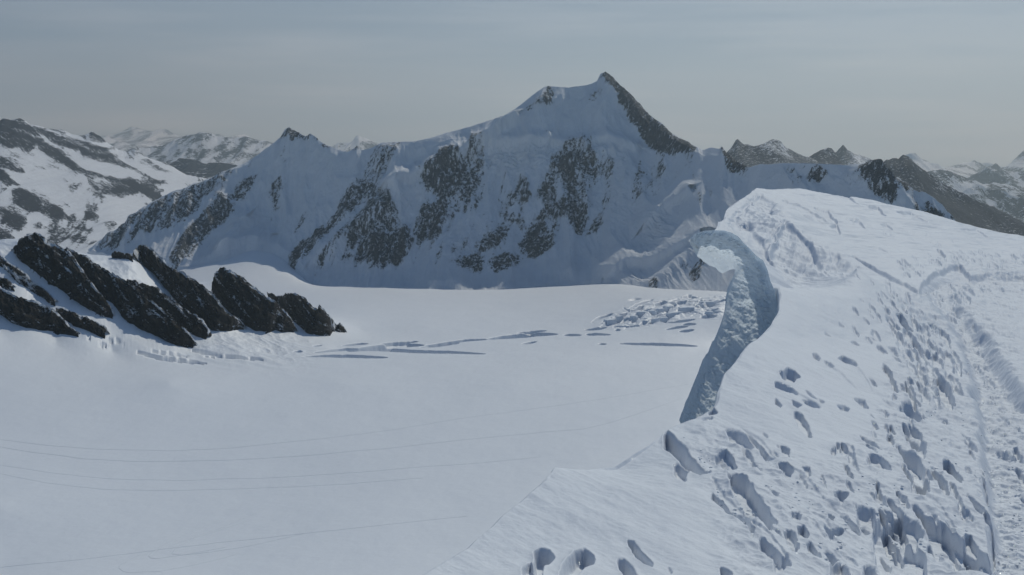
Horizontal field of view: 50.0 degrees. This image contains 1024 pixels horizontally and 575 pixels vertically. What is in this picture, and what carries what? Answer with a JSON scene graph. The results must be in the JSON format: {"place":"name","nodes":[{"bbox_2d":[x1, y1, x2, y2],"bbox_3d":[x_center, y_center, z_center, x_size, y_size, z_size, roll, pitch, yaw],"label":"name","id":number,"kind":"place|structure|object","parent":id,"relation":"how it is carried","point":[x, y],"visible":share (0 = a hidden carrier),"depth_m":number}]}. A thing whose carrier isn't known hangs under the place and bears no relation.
{"place":"outdoors","nodes":[
{"label":"outdoors","id":0,"kind":"place"},
{"bbox_2d":[0,118,205,253],"bbox_3d":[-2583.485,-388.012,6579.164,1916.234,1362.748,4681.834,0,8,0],"label":"mountain range","id":1,"kind":"structure","parent":0,"point":[64,189],"depth_m":6546.73},
{"bbox_2d":[102,136,159,150],"bbox_3d":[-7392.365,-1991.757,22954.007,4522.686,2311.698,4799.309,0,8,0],"label":"mountain","id":2,"kind":"structure","parent":0,"point":[119,145],"depth_m":24005.04},
{"bbox_2d":[101,127,250,145],"bbox_3d":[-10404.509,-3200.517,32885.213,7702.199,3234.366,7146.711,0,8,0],"label":"mountain","id":3,"kind":"structure","parent":0,"point":[136,135],"depth_m":33843.13},
{"bbox_2d":[116,132,271,165],"bbox_3d":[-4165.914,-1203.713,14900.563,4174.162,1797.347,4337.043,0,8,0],"label":"mountain","id":4,"kind":"structure","parent":0,"point":[203,147],"depth_m":15521.46},
{"bbox_2d":[161,158,236,178],"bbox_3d":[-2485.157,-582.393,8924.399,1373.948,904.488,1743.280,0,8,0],"label":"rocky hill","id":5,"kind":"structure","parent":0,"point":[192,167],"depth_m":9213.51},
{"bbox_2d":[332,135,379,151],"bbox_3d":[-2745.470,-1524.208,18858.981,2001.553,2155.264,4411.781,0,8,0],"label":"mountain","id":6,"kind":"structure","parent":0,"point":[361,143],"depth_m":19776.61},
{"bbox_2d":[0,239,726,574],"bbox_3d":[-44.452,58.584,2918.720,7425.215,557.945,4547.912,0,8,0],"label":"glacier","id":7,"kind":"object","parent":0,"point":[392,359],"visible":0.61,"depth_m":1370.77},
{"bbox_2d":[0,276,15,291],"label":"rock rib","id":8,"kind":"object","parent":7,"relation":"on","point":[7,284],"visible":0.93,"depth_m":1823.53},
{"bbox_2d":[0,255,55,305],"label":"rock rib","id":9,"kind":"object","parent":7,"relation":"on","point":[18,275],"visible":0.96,"depth_m":1853.60},
{"bbox_2d":[0,286,80,336],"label":"rock rib","id":10,"kind":"object","parent":7,"relation":"on","point":[26,313],"visible":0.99,"depth_m":1767.00},
{"bbox_2d":[11,232,114,318],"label":"rock rib","id":11,"kind":"object","parent":7,"relation":"on","point":[57,266],"visible":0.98,"depth_m":1889.55},
{"bbox_2d":[56,308,109,338],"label":"rock rib","id":12,"kind":"object","parent":7,"relation":"on","point":[75,319],"visible":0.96,"depth_m":1810.60},
{"bbox_2d":[111,251,136,261],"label":"rock rib","id":13,"kind":"object","parent":7,"relation":"on","point":[117,255],"visible":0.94,"depth_m":2055.47},
{"bbox_2d":[66,247,197,347],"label":"rock rib","id":14,"kind":"object","parent":7,"relation":"on","point":[136,307],"visible":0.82,"depth_m":1897.51},
{"bbox_2d":[127,279,211,338],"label":"rock rib","id":15,"kind":"object","parent":7,"relation":"on","point":[194,324],"visible":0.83,"depth_m":1968.79},
{"bbox_2d":[119,521,246,572],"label":"ski track","id":16,"kind":"structure","parent":7,"relation":"on","point":[170,545],"depth_m":811.10},
{"bbox_2d":[149,518,224,558],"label":"ski track","id":17,"kind":"structure","parent":7,"relation":"on","point":[179,537],"depth_m":845.77},
{"bbox_2d":[133,244,246,330],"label":"rock rib","id":18,"kind":"object","parent":7,"relation":"on","point":[192,295],"visible":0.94,"depth_m":2036.24},
{"bbox_2d":[4,474,414,490],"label":"ski track","id":19,"kind":"structure","parent":7,"relation":"on","point":[204,489],"depth_m":1055.29},
{"bbox_2d":[0,516,464,567],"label":"ski track","id":20,"kind":"structure","parent":7,"relation":"on","point":[229,541],"depth_m":866.32},
{"bbox_2d":[172,510,299,554],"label":"ski track","id":21,"kind":"structure","parent":7,"relation":"on","point":[226,549],"depth_m":862.51},
{"bbox_2d":[211,267,297,333],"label":"rock rib","id":22,"kind":"object","parent":7,"relation":"on","point":[245,302],"visible":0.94,"depth_m":2093.47},
{"bbox_2d":[2,457,534,480],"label":"ski track","id":23,"kind":"structure","parent":7,"relation":"on","point":[254,478],"depth_m":1099.55},
{"bbox_2d":[267,292,336,335],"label":"rock rib","id":24,"kind":"object","parent":7,"relation":"on","point":[305,315],"visible":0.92,"depth_m":2184.49},
{"bbox_2d":[3,400,675,461],"bbox_3d":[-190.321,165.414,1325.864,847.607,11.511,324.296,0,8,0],"label":"ski track","id":25,"kind":"structure","parent":7,"relation":"on","point":[307,455],"depth_m":1192.53},
{"bbox_2d":[0,385,680,450],"bbox_3d":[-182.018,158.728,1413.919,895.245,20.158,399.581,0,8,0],"label":"ski track","id":26,"kind":"structure","parent":7,"relation":"on","point":[303,440],"depth_m":1257.51},
{"bbox_2d":[335,323,346,332],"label":"rock rib","id":27,"kind":"object","parent":7,"relation":"on","point":[340,327],"visible":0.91,"depth_m":2254.11},
{"bbox_2d":[603,319,615,325],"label":"ice block","id":28,"kind":"structure","parent":7,"relation":"on","point":[610,321],"depth_m":2475.73},
{"bbox_2d":[616,315,622,322],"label":"ice block","id":29,"kind":"structure","parent":7,"relation":"on","point":[619,318],"depth_m":2508.76},
{"bbox_2d":[630,315,638,321],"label":"ice block","id":30,"kind":"structure","parent":7,"relation":"on","point":[634,318],"depth_m":2468.89},
{"bbox_2d":[636,311,646,316],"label":"ice block","id":31,"kind":"structure","parent":7,"relation":"on","point":[640,313],"depth_m":2531.20},
{"bbox_2d":[647,310,656,315],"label":"ice block","id":32,"kind":"structure","parent":7,"relation":"on","point":[652,312],"depth_m":2508.55},
{"bbox_2d":[651,318,658,323],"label":"ice block","id":33,"kind":"structure","parent":7,"relation":"on","point":[653,320],"depth_m":2396.51},
{"bbox_2d":[656,307,663,313],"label":"ice block","id":34,"kind":"structure","parent":7,"relation":"on","point":[659,310],"depth_m":2527.14},
{"bbox_2d":[659,317,667,322],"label":"ice block","id":35,"kind":"structure","parent":7,"relation":"on","point":[663,319],"depth_m":2408.32},
{"bbox_2d":[664,305,672,311],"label":"ice block","id":36,"kind":"structure","parent":7,"relation":"on","point":[667,308],"depth_m":2550.29},
{"bbox_2d":[666,311,682,318],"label":"ice block","id":37,"kind":"structure","parent":7,"relation":"on","point":[669,315],"depth_m":2447.48},
{"bbox_2d":[678,306,694,312],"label":"ice block","id":38,"kind":"structure","parent":7,"relation":"on","point":[685,309],"depth_m":2480.07},
{"bbox_2d":[700,301,714,307],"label":"ice block","id":39,"kind":"structure","parent":7,"relation":"on","point":[709,304],"depth_m":2519.93},
{"bbox_2d":[705,311,712,316],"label":"ice block","id":40,"kind":"structure","parent":7,"relation":"on","point":[708,313],"depth_m":2392.37},
{"bbox_2d":[0,0,1023,167],"label":"sky","id":41,"kind":"structure","parent":0,"point":[941,82]},
{"bbox_2d":[87,71,954,291],"bbox_3d":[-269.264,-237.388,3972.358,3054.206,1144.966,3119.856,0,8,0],"label":"mountain","id":42,"kind":"structure","parent":0,"point":[605,178],"depth_m":4236.33},
{"bbox_2d":[423,188,1023,574],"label":"snow ridge","id":43,"kind":"structure","parent":0,"point":[887,320],"depth_m":14.34},
{"bbox_2d":[679,230,776,422],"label":"snow cornice","id":44,"kind":"structure","parent":43,"relation":"on","point":[750,313],"depth_m":25.79},
{"bbox_2d":[683,359,1023,574],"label":"snow crumbs","id":45,"kind":"object","parent":43,"relation":"on","point":[841,547],"visible":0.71,"depth_m":10.89},
{"bbox_2d":[726,139,818,166],"bbox_3d":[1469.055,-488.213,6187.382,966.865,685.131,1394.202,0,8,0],"label":"rocky mountain","id":46,"kind":"structure","parent":0,"point":[772,151],"depth_m":6394.94},
{"bbox_2d":[809,148,844,164],"bbox_3d":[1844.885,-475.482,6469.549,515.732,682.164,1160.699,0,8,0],"label":"rocky mountain","id":47,"kind":"structure","parent":0,"point":[827,156],"depth_m":6727.87},
{"bbox_2d":[835,145,870,164],"bbox_3d":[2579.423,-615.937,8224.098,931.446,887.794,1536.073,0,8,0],"label":"rocky mountain","id":48,"kind":"structure","parent":0,"point":[845,156],"depth_m":8529.94},
{"bbox_2d":[906,153,957,174],"bbox_3d":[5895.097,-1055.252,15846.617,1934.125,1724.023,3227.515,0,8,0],"label":"mountain","id":49,"kind":"structure","parent":0,"point":[926,166],"depth_m":16623.65},
{"bbox_2d":[883,155,1023,235],"bbox_3d":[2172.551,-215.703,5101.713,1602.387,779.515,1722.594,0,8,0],"label":"rocky ridge","id":50,"kind":"structure","parent":0,"point":[960,207],"depth_m":5398.62},
{"bbox_2d":[946,160,1001,177],"bbox_3d":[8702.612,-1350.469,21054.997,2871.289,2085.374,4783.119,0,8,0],"label":"mountain","id":51,"kind":"structure","parent":0,"point":[967,169],"depth_m":22305.64},
{"bbox_2d":[928,170,1023,221],"bbox_3d":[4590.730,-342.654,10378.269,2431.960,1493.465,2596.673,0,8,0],"label":"mountain","id":52,"kind":"structure","parent":0,"point":[1007,199],"depth_m":10630.35},
{"bbox_2d":[968,163,1023,189],"bbox_3d":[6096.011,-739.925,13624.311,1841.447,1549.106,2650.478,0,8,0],"label":"mountain","id":53,"kind":"structure","parent":0,"point":[996,173],"depth_m":13997.06},
{"bbox_2d":[1001,150,1023,172],"bbox_3d":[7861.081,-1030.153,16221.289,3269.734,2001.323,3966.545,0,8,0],"label":"mountain","id":54,"kind":"structure","parent":0,"point":[1016,164],"depth_m":16980.31}
]}

